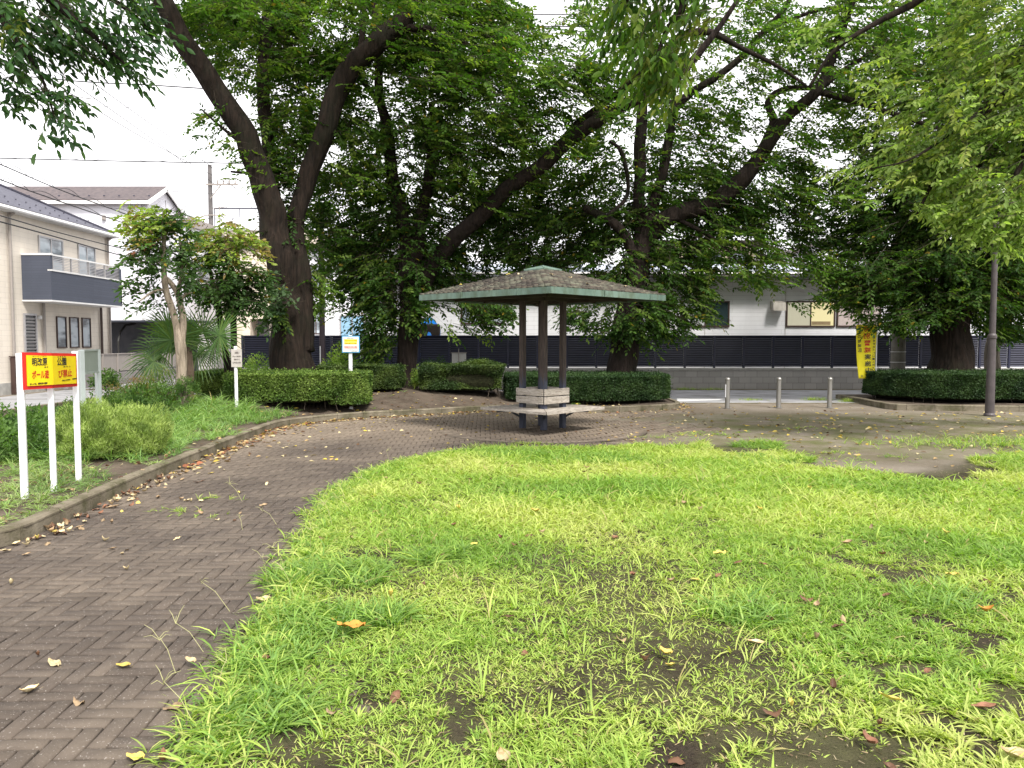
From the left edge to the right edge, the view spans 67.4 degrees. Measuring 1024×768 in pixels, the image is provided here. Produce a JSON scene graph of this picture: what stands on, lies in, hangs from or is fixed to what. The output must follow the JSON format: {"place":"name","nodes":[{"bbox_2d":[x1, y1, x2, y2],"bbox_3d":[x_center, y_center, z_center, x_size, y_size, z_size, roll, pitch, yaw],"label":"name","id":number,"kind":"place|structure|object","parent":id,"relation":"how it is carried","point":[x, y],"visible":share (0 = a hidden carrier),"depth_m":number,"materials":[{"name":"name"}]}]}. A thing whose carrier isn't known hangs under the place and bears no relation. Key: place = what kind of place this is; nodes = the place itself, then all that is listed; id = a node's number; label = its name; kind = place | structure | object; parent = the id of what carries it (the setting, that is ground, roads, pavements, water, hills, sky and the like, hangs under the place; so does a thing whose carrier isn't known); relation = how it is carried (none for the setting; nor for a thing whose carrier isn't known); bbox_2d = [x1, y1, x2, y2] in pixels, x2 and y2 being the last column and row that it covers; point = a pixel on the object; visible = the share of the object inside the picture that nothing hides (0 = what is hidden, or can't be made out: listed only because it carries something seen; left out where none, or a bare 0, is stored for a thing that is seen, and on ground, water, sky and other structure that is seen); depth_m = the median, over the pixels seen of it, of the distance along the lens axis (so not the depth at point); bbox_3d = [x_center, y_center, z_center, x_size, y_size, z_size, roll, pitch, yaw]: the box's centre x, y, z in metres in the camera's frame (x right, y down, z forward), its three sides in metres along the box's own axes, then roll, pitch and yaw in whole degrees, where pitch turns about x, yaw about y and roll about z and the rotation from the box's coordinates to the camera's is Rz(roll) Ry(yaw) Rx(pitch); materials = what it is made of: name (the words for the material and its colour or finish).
{"place":"outdoors","nodes":[
{"label":"outdoors","id":0,"kind":"place"},
{"bbox_2d":[0,162,134,215],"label":"overhead cable","id":1,"kind":"object","parent":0,"point":[1,164],"visible":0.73,"depth_m":22.50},
{"bbox_2d":[0,221,208,278],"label":"overhead cable","id":2,"kind":"object","parent":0,"point":[64,239],"visible":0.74,"depth_m":19.93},
{"bbox_2d":[0,215,212,270],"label":"overhead cable","id":3,"kind":"object","parent":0,"point":[66,234],"visible":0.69,"depth_m":20.01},
{"bbox_2d":[30,76,201,88],"bbox_3d":[-11.838,-9.215,23.522,5.794,0.418,0.036,0,3,0],"label":"overhead cable","id":4,"kind":"object","parent":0,"point":[126,83],"visible":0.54,"depth_m":23.51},
{"bbox_2d":[223,246,271,367],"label":"house","id":5,"kind":"structure","parent":0,"point":[252,327],"depth_m":39.87,"materials":[{"name":"beige"}]},
{"bbox_2d":[0,410,732,767],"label":"brick path","id":6,"kind":"structure","parent":0,"point":[86,608],"depth_m":5.15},
{"bbox_2d":[19,683,38,691],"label":"fallen leaf","id":7,"kind":"object","parent":6,"relation":"on","point":[29,688],"visible":1,"depth_m":3.49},
{"bbox_2d":[48,658,60,665],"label":"fallen leaf","id":8,"kind":"object","parent":6,"relation":"on","point":[51,662],"visible":1,"depth_m":3.80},
{"bbox_2d":[126,751,144,759],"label":"fallen leaf","id":9,"kind":"object","parent":6,"relation":"on","point":[138,754],"visible":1,"depth_m":2.92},
{"bbox_2d":[37,391,1023,473],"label":"leaf litter","id":10,"kind":"object","parent":6,"relation":"on","point":[246,441],"visible":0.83,"depth_m":13.63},
{"bbox_2d":[419,265,665,430],"bbox_3d":[0.550,-0.661,13.735,3.146,2.906,3.146,3,4,44],"label":"park shelter","id":11,"kind":"object","parent":6,"relation":"on","point":[541,288],"visible":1,"depth_m":13.37,"materials":[{"name":"paint"}]},
{"bbox_2d":[0,378,867,409],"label":"road","id":12,"kind":"structure","parent":0,"point":[787,396],"depth_m":22.14,"materials":[{"name":"asphalt"}]},
{"bbox_2d":[64,353,175,389],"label":"garden wall","id":13,"kind":"structure","parent":12,"relation":"on","point":[115,361],"depth_m":28.65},
{"bbox_2d":[318,231,325,364],"bbox_3d":[-5.820,-2.316,23.507,0.160,5.200,0.100,0,3,0],"label":"steel pole","id":14,"kind":"object","parent":12,"relation":"on","point":[322,339],"visible":0.13,"depth_m":23.51,"materials":[{"name":"grey metal"}]},
{"bbox_2d":[452,349,465,362],"bbox_3d":[-1.511,-0.304,21.906,0.433,1.402,0.262,0,3,0],"label":"utility box","id":15,"kind":"object","parent":12,"relation":"on","point":[458,356],"visible":0.37,"depth_m":21.79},
{"bbox_2d":[677,398,720,400],"bbox_3d":[5.075,0.436,20.694,1.237,0.001,1.114,1,3,12],"label":"road marking","id":16,"kind":"object","parent":12,"relation":"on","point":[682,399],"visible":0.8,"depth_m":20.94,"materials":[{"name":"paint"}]},
{"bbox_2d":[890,35,911,369],"bbox_3d":[11.256,-4.895,22.161,0.418,10.500,0.418,0,3,0],"label":"utility pole","id":17,"kind":"object","parent":12,"relation":"on","point":[898,358],"visible":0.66,"depth_m":22.22,"materials":[{"name":"grey concrete"}]},
{"bbox_2d":[949,163,1023,368],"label":"street tree","id":18,"kind":"object","parent":12,"relation":"on","point":[998,364],"depth_m":23.07,"materials":[{"name":"brown plant"}]},
{"bbox_2d":[0,370,1023,767],"bbox_3d":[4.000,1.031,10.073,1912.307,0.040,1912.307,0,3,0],"label":"ground","id":19,"kind":"structure","parent":0,"point":[944,464],"depth_m":3.97,"materials":[{"name":"soil"}]},
{"bbox_2d":[9,356,16,393],"bbox_3d":[-14.990,-0.267,23.131,0.180,1.150,0.180,0,3,0],"label":"gate post","id":20,"kind":"object","parent":19,"relation":"on","point":[13,374],"visible":0.77,"depth_m":23.07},
{"bbox_2d":[0,184,122,395],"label":"house","id":21,"kind":"structure","parent":19,"relation":"on","point":[57,295],"depth_m":24.75,"materials":[{"name":"beige"}]},
{"bbox_2d":[23,313,37,352],"bbox_3d":[-15.069,-1.525,24.052,0.062,1.360,0.640,0,3,0],"label":"louvre window","id":22,"kind":"structure","parent":21,"relation":"in","point":[30,330],"depth_m":24.04,"materials":[{"name":"grey metal"}]},
{"bbox_2d":[38,235,63,270],"bbox_3d":[-15.075,-3.895,25.157,0.050,1.770,1.330,0,3,0],"label":"window","id":23,"kind":"structure","parent":21,"relation":"in","point":[45,244],"depth_m":25.20,"materials":[{"name":"grey glass"}]},
{"bbox_2d":[56,316,67,347],"bbox_3d":[-15.075,-1.733,25.718,0.050,1.050,0.550,0,3,0],"label":"window","id":24,"kind":"structure","parent":21,"relation":"in","point":[61,322],"depth_m":25.72,"materials":[{"name":"grey glass"}]},
{"bbox_2d":[69,317,79,347],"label":"window","id":25,"kind":"structure","parent":21,"relation":"in","point":[74,332],"depth_m":26.48,"materials":[{"name":"grey glass"}]},
{"bbox_2d":[77,244,95,275],"bbox_3d":[-15.075,-4.013,27.268,0.050,1.770,1.100,0,3,0],"label":"window","id":26,"kind":"structure","parent":21,"relation":"in","point":[84,252],"depth_m":27.20,"materials":[{"name":"grey glass"}]},
{"bbox_2d":[81,318,91,347],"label":"window","id":27,"kind":"structure","parent":21,"relation":"in","point":[85,322],"depth_m":27.23,"materials":[{"name":"grey glass"}]},
{"bbox_2d":[0,178,177,240],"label":"overhead cable","id":28,"kind":"object","parent":21,"relation":"attached to","point":[57,199],"visible":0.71,"depth_m":22.46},
{"bbox_2d":[87,367,121,388],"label":"shrub","id":29,"kind":"object","parent":19,"relation":"on","point":[109,377],"visible":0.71,"depth_m":25.29,"materials":[{"name":"green plant"}]},
{"bbox_2d":[7,186,230,370],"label":"house","id":30,"kind":"structure","parent":19,"relation":"on","point":[113,197],"depth_m":35.88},
{"bbox_2d":[111,320,215,371],"bbox_3d":[-16.700,-1.579,34.516,6.200,2.500,2.300,0,3,0],"label":"carport","id":31,"kind":"object","parent":19,"relation":"on","point":[125,333],"visible":0.2,"depth_m":35.52,"materials":[{"name":"grey metal"}]},
{"bbox_2d":[203,164,237,224],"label":"utility pole","id":32,"kind":"object","parent":19,"relation":"on","point":[210,205],"visible":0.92,"depth_m":47.32,"materials":[{"name":"concrete"}]},
{"bbox_2d":[0,155,242,163],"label":"overhead cable","id":33,"kind":"object","parent":32,"relation":"attached to","point":[71,159],"visible":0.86,"depth_m":26.54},
{"bbox_2d":[0,48,253,197],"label":"overhead cable","id":34,"kind":"object","parent":32,"relation":"attached to","point":[148,140],"visible":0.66,"depth_m":34.89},
{"bbox_2d":[10,18,252,204],"bbox_3d":[-16.436,-11.630,35.328,2.123,2.119,28.096,0,3,-4],"label":"overhead cable","id":35,"kind":"object","parent":32,"relation":"attached to","point":[157,128],"visible":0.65,"depth_m":37.95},
{"bbox_2d":[47,65,255,209],"bbox_3d":[-16.785,-11.311,37.349,1.477,1.253,32.194,0,3,-6],"label":"overhead cable","id":36,"kind":"object","parent":32,"relation":"attached to","point":[143,132],"visible":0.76,"depth_m":35.19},
{"bbox_2d":[214,208,317,348],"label":"apartment block","id":37,"kind":"structure","parent":19,"relation":"on","point":[254,225],"depth_m":51.51,"materials":[{"name":"beige"}]},
{"bbox_2d":[0,387,674,532],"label":"planting bed","id":38,"kind":"object","parent":19,"relation":"on","point":[404,400],"visible":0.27,"depth_m":15.93,"materials":[{"name":"soil"}]},
{"bbox_2d":[0,402,63,461],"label":"shrub","id":39,"kind":"object","parent":38,"relation":"on","point":[7,431],"visible":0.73,"depth_m":9.58,"materials":[{"name":"green plant"}]},
{"bbox_2d":[3,403,69,436],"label":"shrub","id":40,"kind":"object","parent":38,"relation":"on","point":[43,411],"visible":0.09,"depth_m":11.19,"materials":[{"name":"green plant"}]},
{"bbox_2d":[15,351,81,498],"bbox_3d":[-4.560,0.391,7.684,0.182,1.432,1.107,0,3,-3],"label":"park sign","id":41,"kind":"object","parent":38,"relation":"on","point":[50,372],"visible":1,"depth_m":7.46,"materials":[{"name":"metal"}]},
{"bbox_2d":[39,395,137,460],"bbox_3d":[-5.397,0.552,9.958,1.102,0.855,1.198,2,4,36],"label":"feathery shrub","id":42,"kind":"object","parent":38,"relation":"on","point":[94,429],"visible":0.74,"depth_m":9.70,"materials":[{"name":"green plant"}]},
{"bbox_2d":[77,349,101,411],"bbox_3d":[-6.460,0.181,11.778,0.093,1.423,1.026,-1,3,-15],"label":"notice board","id":43,"kind":"object","parent":38,"relation":"on","point":[89,360],"visible":0.68,"depth_m":11.68,"materials":[{"name":"metal"}]},
{"bbox_2d":[0,0,195,165],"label":"zelkova tree","id":44,"kind":"object","parent":38,"relation":"on","point":[65,12],"visible":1,"depth_m":9.14,"materials":[{"name":"green plant"}]},
{"bbox_2d":[62,387,165,414],"bbox_3d":[-7.098,0.401,13.651,1.857,0.682,1.384,0,3,0],"label":"shrub","id":45,"kind":"object","parent":38,"relation":"on","point":[115,400],"visible":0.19,"depth_m":13.60,"materials":[{"name":"green plant"}]},
{"bbox_2d":[102,372,163,400],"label":"shrub","id":46,"kind":"object","parent":38,"relation":"on","point":[133,381],"visible":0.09,"depth_m":14.90,"materials":[{"name":"green plant"}]},
{"bbox_2d":[96,399,173,459],"bbox_3d":[-4.935,0.586,10.105,1.018,0.777,1.094,0,3,0],"label":"feathery shrub","id":47,"kind":"object","parent":38,"relation":"on","point":[145,430],"visible":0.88,"depth_m":9.91,"materials":[{"name":"green plant"}]},
{"bbox_2d":[102,379,194,412],"bbox_3d":[-6.731,0.262,14.210,1.486,0.745,1.465,0,3,0],"label":"shrub","id":48,"kind":"object","parent":38,"relation":"on","point":[155,396],"visible":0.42,"depth_m":14.17,"materials":[{"name":"green plant"}]},
{"bbox_2d":[108,200,215,408],"bbox_3d":[-6.758,-1.503,14.597,2.101,4.065,1.806,1,3,15],"label":"camellia tree","id":49,"kind":"object","parent":38,"relation":"on","point":[163,228],"visible":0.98,"depth_m":14.42,"materials":[{"name":"green plant"}]},
{"bbox_2d":[122,365,202,405],"bbox_3d":[-6.746,0.076,14.801,1.324,0.905,1.439,0,3,0],"label":"shrub","id":50,"kind":"object","parent":38,"relation":"on","point":[163,380],"visible":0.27,"depth_m":14.74,"materials":[{"name":"green plant"}]},
{"bbox_2d":[121,304,244,400],"bbox_3d":[-6.467,-0.582,15.631,2.510,2.138,1.379,0,3,0],"label":"fan palm","id":51,"kind":"object","parent":38,"relation":"on","point":[165,338],"visible":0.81,"depth_m":15.36,"materials":[{"name":"green plant"}]},
{"bbox_2d":[169,374,201,396],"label":"shrub","id":52,"kind":"object","parent":38,"relation":"on","point":[180,387],"visible":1,"depth_m":14.41,"materials":[{"name":"green plant"}]},
{"bbox_2d":[194,368,240,394],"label":"hedge","id":53,"kind":"object","parent":38,"relation":"on","point":[215,383],"visible":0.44,"depth_m":16.92,"materials":[{"name":"green plant"}]},
{"bbox_2d":[172,212,281,372],"bbox_3d":[-6.016,-1.663,16.135,2.596,3.897,1.937,0,3,0],"label":"camellia tree","id":54,"kind":"object","parent":38,"relation":"on","point":[227,285],"visible":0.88,"depth_m":15.89,"materials":[{"name":"green plant"}]},
{"bbox_2d":[231,346,241,405],"bbox_3d":[-5.350,-0.012,14.972,0.207,1.452,0.077,0,3,0],"label":"notice sign","id":55,"kind":"object","parent":38,"relation":"on","point":[236,358],"visible":0.99,"depth_m":14.92,"materials":[{"name":"metal"}]},
{"bbox_2d":[238,352,268,370],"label":"shrub","id":56,"kind":"object","parent":38,"relation":"on","point":[252,360],"visible":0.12,"depth_m":20.13,"materials":[{"name":"green plant"}]},
{"bbox_2d":[221,367,341,409],"bbox_3d":[-4.840,0.062,16.330,2.379,0.855,1.803,0,3,0],"label":"hedge","id":57,"kind":"object","parent":38,"relation":"on","point":[286,385],"visible":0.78,"depth_m":15.54,"materials":[{"name":"green plant"}]},
{"bbox_2d":[0,390,595,525],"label":"bed weeds","id":58,"kind":"object","parent":38,"relation":"on","point":[193,414],"visible":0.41,"depth_m":10.04,"materials":[{"name":"green plant"}]},
{"bbox_2d":[321,341,356,364],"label":"shrub","id":59,"kind":"object","parent":38,"relation":"on","point":[338,360],"visible":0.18,"depth_m":20.89,"materials":[{"name":"green plant"}]},
{"bbox_2d":[123,0,562,369],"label":"cherry tree","id":60,"kind":"object","parent":38,"relation":"on","point":[270,33],"visible":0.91,"depth_m":18.30,"materials":[{"name":"green plant"}]},
{"bbox_2d":[342,335,359,408],"bbox_3d":[-3.413,-0.230,16.323,0.376,1.605,0.100,0,3,0],"label":"information sign","id":61,"kind":"object","parent":38,"relation":"on","point":[350,344],"visible":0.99,"depth_m":16.25,"materials":[{"name":"metal"}]},
{"bbox_2d":[328,368,374,411],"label":"hedge","id":62,"kind":"object","parent":38,"relation":"on","point":[353,388],"visible":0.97,"depth_m":15.91,"materials":[{"name":"green plant"}]},
{"bbox_2d":[315,362,407,390],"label":"hedge","id":63,"kind":"object","parent":38,"relation":"on","point":[388,377],"visible":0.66,"depth_m":18.65,"materials":[{"name":"green plant"}]},
{"bbox_2d":[406,364,419,388],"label":"shrub","id":64,"kind":"object","parent":38,"relation":"on","point":[415,382],"visible":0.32,"depth_m":19.53,"materials":[{"name":"green plant"}]},
{"bbox_2d":[417,357,507,395],"bbox_3d":[-1.228,-0.188,19.190,2.255,0.953,1.590,0,3,0],"label":"hedge","id":65,"kind":"object","parent":38,"relation":"on","point":[480,374],"visible":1,"depth_m":18.66,"materials":[{"name":"green plant"}]},
{"bbox_2d":[502,369,671,404],"bbox_3d":[1.850,0.077,19.387,4.256,0.879,2.916,0,3,0],"label":"hedge","id":66,"kind":"object","parent":38,"relation":"on","point":[612,386],"visible":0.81,"depth_m":18.21,"materials":[{"name":"green plant"}]},
{"bbox_2d":[0,398,679,547],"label":"kerb","id":67,"kind":"structure","parent":19,"relation":"on","point":[45,517],"depth_m":9.32,"materials":[{"name":"concrete"}]},
{"bbox_2d":[308,247,398,355],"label":"house","id":68,"kind":"structure","parent":19,"relation":"on","point":[334,326],"depth_m":33.89,"materials":[{"name":"white"}]},
{"bbox_2d":[340,315,364,334],"bbox_3d":[-7.050,-2.546,33.886,1.100,1.000,0.050,0,3,0],"label":"window","id":69,"kind":"structure","parent":68,"relation":"in","point":[347,326],"depth_m":33.89,"materials":[{"name":"blue glass"}]},
{"bbox_2d":[390,689,399,702],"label":"fallen leaf","id":70,"kind":"object","parent":19,"relation":"on","point":[396,693],"visible":0.95,"depth_m":3.41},
{"bbox_2d":[420,318,440,334],"bbox_3d":[-2.996,-1.125,27.155,1.049,2.474,0.650,0,3,0],"label":"tarpaulin","id":71,"kind":"object","parent":19,"relation":"on","point":[435,329],"visible":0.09,"depth_m":26.99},
{"bbox_2d":[0,394,869,412],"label":"road kerb","id":72,"kind":"structure","parent":19,"relation":"on","point":[59,404],"depth_m":18.53,"materials":[{"name":"concrete"}]},
{"bbox_2d":[54,389,862,403],"bbox_3d":[22.500,0.342,22.539,75.000,0.040,5.730,0,3,0],"label":"gutter","id":73,"kind":"object","parent":19,"relation":"on","point":[698,389],"visible":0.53,"depth_m":25.09,"materials":[{"name":"concrete"}]},
{"bbox_2d":[439,431,646,443],"bbox_3d":[0.550,0.900,12.776,3.683,0.036,1.631,0,3,0],"label":"brick ring","id":74,"kind":"object","parent":19,"relation":"on","point":[455,435],"visible":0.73,"depth_m":12.45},
{"bbox_2d":[305,0,807,387],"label":"cherry tree","id":75,"kind":"object","parent":19,"relation":"on","point":[418,262],"visible":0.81,"depth_m":19.44,"materials":[{"name":"green plant"}]},
{"bbox_2d":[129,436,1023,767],"bbox_3d":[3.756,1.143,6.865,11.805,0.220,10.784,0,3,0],"label":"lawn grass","id":76,"kind":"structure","parent":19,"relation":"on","point":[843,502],"depth_m":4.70,"materials":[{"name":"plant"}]},
{"bbox_2d":[153,666,192,721],"bbox_3d":[-1.397,1.302,3.190,0.201,0.246,0.095,0,3,0],"label":"grass seed head","id":77,"kind":"object","parent":76,"relation":"on","point":[169,687],"depth_m":3.18},
{"bbox_2d":[337,620,368,627],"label":"fallen leaf","id":78,"kind":"object","parent":76,"relation":"on","point":[352,623],"visible":1,"depth_m":4.12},
{"bbox_2d":[496,747,510,766],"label":"fallen leaf","id":79,"kind":"object","parent":76,"relation":"on","point":[502,755],"visible":0.98,"depth_m":2.87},
{"bbox_2d":[879,691,907,703],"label":"fallen leaf","id":80,"kind":"object","parent":76,"relation":"on","point":[891,697],"visible":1,"depth_m":3.32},
{"bbox_2d":[1001,746,1023,757],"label":"fallen leaf","id":81,"kind":"object","parent":76,"relation":"on","point":[1019,750],"visible":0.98,"depth_m":2.89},
{"bbox_2d":[150,387,1023,518],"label":"path weeds","id":82,"kind":"object","parent":19,"relation":"on","point":[998,440],"visible":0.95,"depth_m":11.89,"materials":[{"name":"green plant"}]},
{"bbox_2d":[203,462,1022,767],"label":"straw debris","id":83,"kind":"object","parent":19,"relation":"on","point":[649,670],"visible":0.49,"depth_m":3.67,"materials":[{"name":"beige plant"}]},
{"bbox_2d":[563,0,737,141],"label":"zelkova tree","id":84,"kind":"object","parent":19,"relation":"on","point":[652,65],"visible":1,"depth_m":8.32,"materials":[{"name":"green plant"}]},
{"bbox_2d":[667,755,685,764],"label":"fallen leaf","id":85,"kind":"object","parent":19,"relation":"on","point":[677,759],"visible":1,"depth_m":2.88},
{"bbox_2d":[444,0,992,372],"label":"cherry tree","id":86,"kind":"object","parent":19,"relation":"on","point":[651,222],"visible":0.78,"depth_m":19.57,"materials":[{"name":"green plant"}]},
{"bbox_2d":[725,377,730,408],"bbox_3d":[5.130,0.211,18.278,0.170,0.738,0.170,0,3,0],"label":"bollard","id":87,"kind":"object","parent":19,"relation":"on","point":[727,392],"visible":1,"depth_m":18.23,"materials":[{"name":"metal"}]},
{"bbox_2d":[763,708,785,716],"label":"fallen leaf","id":88,"kind":"object","parent":19,"relation":"on","point":[775,714],"visible":1,"depth_m":3.24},
{"bbox_2d":[775,377,781,407],"bbox_3d":[6.398,0.203,18.418,0.170,0.738,0.170,0,3,0],"label":"bollard","id":89,"kind":"object","parent":19,"relation":"on","point":[778,394],"visible":1,"depth_m":18.38,"materials":[{"name":"metal"}]},
{"bbox_2d":[826,377,832,407],"bbox_3d":[7.621,0.203,18.418,0.170,0.738,0.170,0,3,0],"label":"bollard","id":90,"kind":"object","parent":19,"relation":"on","point":[829,392],"visible":1,"depth_m":18.38,"materials":[{"name":"metal"}]},
{"bbox_2d":[863,729,877,749],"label":"fallen leaf","id":91,"kind":"object","parent":19,"relation":"on","point":[869,738],"visible":1,"depth_m":3.01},
{"bbox_2d":[783,0,1023,271],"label":"zelkova tree","id":92,"kind":"object","parent":19,"relation":"on","point":[990,198],"visible":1,"depth_m":11.02,"materials":[{"name":"green plant"}]},
{"bbox_2d":[837,394,1023,411],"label":"kerb","id":93,"kind":"structure","parent":19,"relation":"on","point":[933,407],"depth_m":17.70,"materials":[{"name":"concrete"}]},
{"bbox_2d":[848,395,1023,407],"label":"hedge bed","id":94,"kind":"object","parent":19,"relation":"on","point":[916,401],"visible":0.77,"depth_m":18.97,"materials":[{"name":"concrete"}]},
{"bbox_2d":[856,325,877,397],"bbox_3d":[9.325,-0.581,20.149,0.780,2.110,0.320,0,3,0],"label":"banner","id":95,"kind":"object","parent":94,"relation":"on","point":[866,348],"visible":0.89,"depth_m":20.09,"materials":[{"name":"yellow fabric"}]},
{"bbox_2d":[811,0,1023,370],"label":"cherry tree","id":96,"kind":"object","parent":94,"relation":"on","point":[906,288],"visible":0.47,"depth_m":19.65,"materials":[{"name":"green plant"}]},
{"bbox_2d":[861,367,1023,402],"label":"hedge","id":97,"kind":"object","parent":94,"relation":"on","point":[954,384],"visible":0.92,"depth_m":18.59,"materials":[{"name":"green plant"}]},
{"bbox_2d":[971,701,1000,707],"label":"fallen leaf","id":98,"kind":"object","parent":19,"relation":"on","point":[983,704],"visible":1,"depth_m":3.28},
{"bbox_2d":[983,184,1004,415],"bbox_3d":[10.245,-1.775,16.342,0.500,4.920,0.500,0,3,0],"label":"street lamp","id":99,"kind":"object","parent":19,"relation":"on","point":[990,381],"visible":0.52,"depth_m":16.35,"materials":[{"name":"metal"}]},
{"bbox_2d":[0,0,1023,263],"label":"sky","id":100,"kind":"structure","parent":0,"point":[112,139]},
{"bbox_2d":[242,368,1021,388],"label":"block wall","id":101,"kind":"structure","parent":0,"point":[765,378],"depth_m":25.65,"materials":[{"name":"concrete"}]},
{"bbox_2d":[241,335,1023,367],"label":"louvre fence","id":102,"kind":"object","parent":101,"relation":"on","point":[713,351],"visible":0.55,"depth_m":25.66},
{"bbox_2d":[389,264,1023,367],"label":"long building","id":103,"kind":"structure","parent":0,"point":[744,313],"depth_m":27.90,"materials":[{"name":"white"}]},
{"bbox_2d":[681,301,729,326],"bbox_3d":[7.017,-2.542,27.877,1.758,0.936,0.050,0,3,0],"label":"window","id":104,"kind":"structure","parent":103,"relation":"in","point":[724,309],"depth_m":27.88,"materials":[{"name":"teal glass"}]},
{"bbox_2d":[786,301,835,326],"bbox_3d":[10.844,-2.542,27.877,1.786,0.936,0.050,0,3,0],"label":"window","id":105,"kind":"structure","parent":103,"relation":"in","point":[794,318],"depth_m":27.88,"materials":[{"name":"yellow"}]},
{"bbox_2d":[836,304,880,326],"bbox_3d":[12.592,-2.542,27.877,1.600,0.936,0.050,0,3,0],"label":"window","id":106,"kind":"structure","parent":103,"relation":"in","point":[841,321],"depth_m":27.89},
{"bbox_2d":[656,240,760,263],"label":"house","id":107,"kind":"structure","parent":0,"point":[744,241],"depth_m":35.70,"materials":[{"name":"white"}]},
{"bbox_2d":[764,238,862,263],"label":"house","id":108,"kind":"structure","parent":0,"point":[814,250],"depth_m":37.71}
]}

